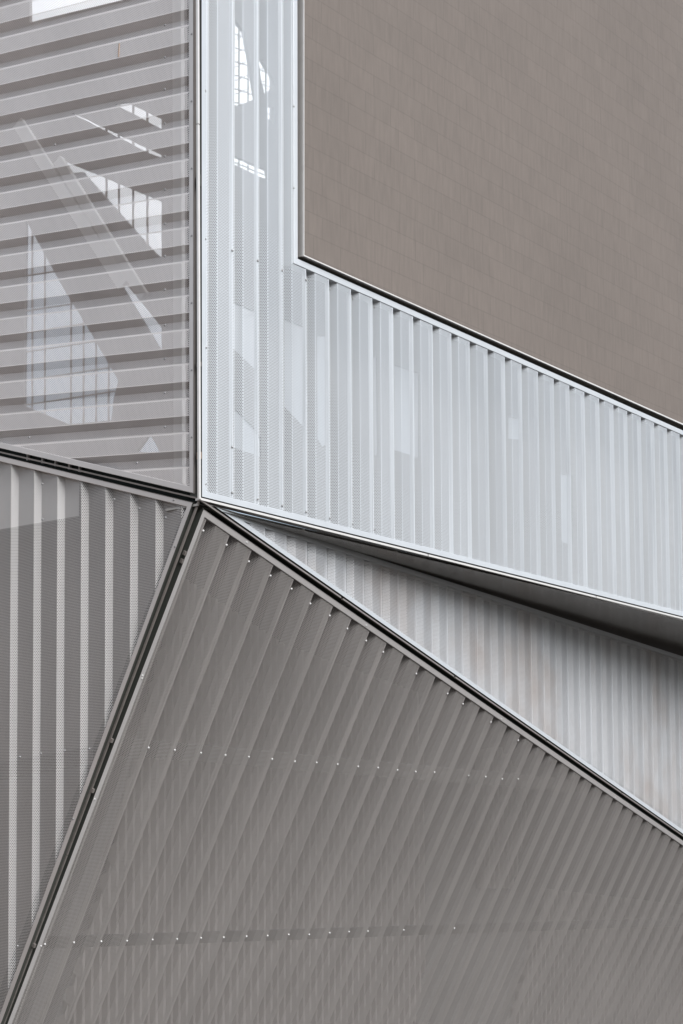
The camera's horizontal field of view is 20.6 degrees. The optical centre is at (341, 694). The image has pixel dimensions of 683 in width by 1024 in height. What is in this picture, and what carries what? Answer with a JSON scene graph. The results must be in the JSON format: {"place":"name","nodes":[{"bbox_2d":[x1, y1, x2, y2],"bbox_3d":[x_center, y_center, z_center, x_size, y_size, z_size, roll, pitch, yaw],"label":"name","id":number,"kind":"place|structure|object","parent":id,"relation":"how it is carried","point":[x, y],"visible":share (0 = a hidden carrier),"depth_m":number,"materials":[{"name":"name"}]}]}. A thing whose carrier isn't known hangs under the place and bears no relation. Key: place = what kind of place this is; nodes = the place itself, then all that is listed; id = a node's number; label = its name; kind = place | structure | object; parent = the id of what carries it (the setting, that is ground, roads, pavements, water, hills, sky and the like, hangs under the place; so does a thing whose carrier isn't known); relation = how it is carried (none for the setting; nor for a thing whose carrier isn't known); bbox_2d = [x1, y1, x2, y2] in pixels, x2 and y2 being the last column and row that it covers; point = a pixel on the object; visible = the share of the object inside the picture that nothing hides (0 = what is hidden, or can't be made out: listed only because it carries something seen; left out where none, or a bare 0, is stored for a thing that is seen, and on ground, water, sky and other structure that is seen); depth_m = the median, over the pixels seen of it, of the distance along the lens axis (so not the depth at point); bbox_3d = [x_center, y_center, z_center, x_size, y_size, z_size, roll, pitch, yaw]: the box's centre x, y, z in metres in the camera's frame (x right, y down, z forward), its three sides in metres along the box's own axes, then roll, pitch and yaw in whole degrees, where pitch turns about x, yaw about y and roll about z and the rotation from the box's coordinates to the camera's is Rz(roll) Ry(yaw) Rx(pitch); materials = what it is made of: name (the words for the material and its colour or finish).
{"place":"outdoors","nodes":[
{"label":"outdoors","id":0,"kind":"place"},
{"bbox_2d":[27,0,304,528],"label":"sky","id":1,"kind":"structure","parent":0,"point":[130,109],"materials":[{"name":"white"}]},
{"label":"ground","id":2,"kind":"structure","parent":0,"visible":0},
{"bbox_2d":[0,456,199,1023],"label":"facade panel","id":3,"kind":"structure","parent":2,"relation":"on","point":[82,558],"depth_m":17.13,"materials":[{"name":"silver metal"}]},
{"bbox_2d":[0,448,197,500],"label":"panel joint","id":4,"kind":"object","parent":3,"relation":"attached to","point":[147,486],"visible":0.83,"depth_m":16.83,"materials":[{"name":"black metal"}]},
{"bbox_2d":[0,500,202,1023],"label":"panel joint","id":5,"kind":"object","parent":3,"relation":"attached to","point":[110,740],"visible":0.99,"depth_m":16.72,"materials":[{"name":"black metal"}]},
{"bbox_2d":[6,507,682,1023],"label":"facade panel","id":6,"kind":"structure","parent":2,"relation":"on","point":[314,807],"depth_m":21.10,"materials":[{"name":"silver metal"}]},
{"bbox_2d":[166,498,682,655],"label":"soffit","id":7,"kind":"structure","parent":6,"relation":"attached to","point":[656,629],"depth_m":20.98,"materials":[{"name":"metal"}]},
{"bbox_2d":[0,0,195,493],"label":"facade panel","id":8,"kind":"structure","parent":7,"relation":"on","point":[93,65],"depth_m":17.17,"materials":[{"name":"silver metal"}]},
{"bbox_2d":[190,0,682,616],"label":"facade panel","id":9,"kind":"structure","parent":7,"relation":"on","point":[336,402],"depth_m":18.50,"materials":[{"name":"silver metal"}]},
{"bbox_2d":[187,0,200,500],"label":"panel joint","id":10,"kind":"object","parent":9,"relation":"attached to","point":[198,179],"visible":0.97,"depth_m":16.21,"materials":[{"name":"metal"}]},
{"bbox_2d":[233,303,255,369],"bbox_3d":[-0.919,-3.360,17.655,0.001,0.585,0.358,-4,-6,36],"label":"window pane","id":11,"kind":"structure","parent":9,"relation":"in","point":[233,303],"depth_m":17.67,"materials":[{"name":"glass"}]},
{"bbox_2d":[234,411,259,454],"bbox_3d":[-0.894,-2.455,17.601,0.001,0.392,0.408,-4,-6,36],"label":"window pane","id":12,"kind":"structure","parent":9,"relation":"in","point":[234,411],"depth_m":17.57,"materials":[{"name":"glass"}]},
{"bbox_2d":[285,322,302,424],"bbox_3d":[-0.468,-3.114,18.256,0.001,1.014,0.332,-4,-6,36],"label":"window pane","id":13,"kind":"structure","parent":9,"relation":"in","point":[285,322],"depth_m":18.27,"materials":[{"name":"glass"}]},
{"bbox_2d":[317,336,325,444],"bbox_3d":[-0.203,-3.014,18.615,0.001,1.138,0.181,-4,-6,36],"label":"window pane","id":14,"kind":"structure","parent":9,"relation":"in","point":[317,336],"depth_m":18.62,"materials":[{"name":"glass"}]},
{"bbox_2d":[394,366,417,456],"bbox_3d":[0.676,-2.985,19.831,0.001,0.922,0.486,-4,-6,36],"label":"window pane","id":15,"kind":"structure","parent":9,"relation":"in","point":[395,410],"depth_m":19.81,"materials":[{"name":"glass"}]},
{"bbox_2d":[297,0,682,429],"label":"wall","id":16,"kind":"structure","parent":9,"relation":"attached to","point":[505,175],"depth_m":20.63,"materials":[{"name":"grey concrete"}]},
{"bbox_2d":[508,418,521,438],"bbox_3d":[1.996,-3.065,21.670,0.001,0.293,0.354,-4,-6,36],"label":"window pane","id":17,"kind":"structure","parent":9,"relation":"in","point":[511,434],"depth_m":21.65,"materials":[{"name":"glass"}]},
{"bbox_2d":[561,474,570,543],"bbox_3d":[2.689,-2.227,22.549,0.001,0.881,0.306,-4,-6,36],"label":"window pane","id":18,"kind":"structure","parent":9,"relation":"in","point":[566,493],"depth_m":22.53,"materials":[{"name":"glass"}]},
{"bbox_2d":[209,504,682,837],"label":"facade panel","id":19,"kind":"structure","parent":2,"relation":"on","point":[608,704],"depth_m":22.70,"materials":[{"name":"silver metal"}]},
{"bbox_2d":[199,500,682,848],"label":"panel joint","id":20,"kind":"object","parent":19,"relation":"attached to","point":[374,621],"visible":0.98,"depth_m":20.42,"materials":[{"name":"black metal"}]}
]}

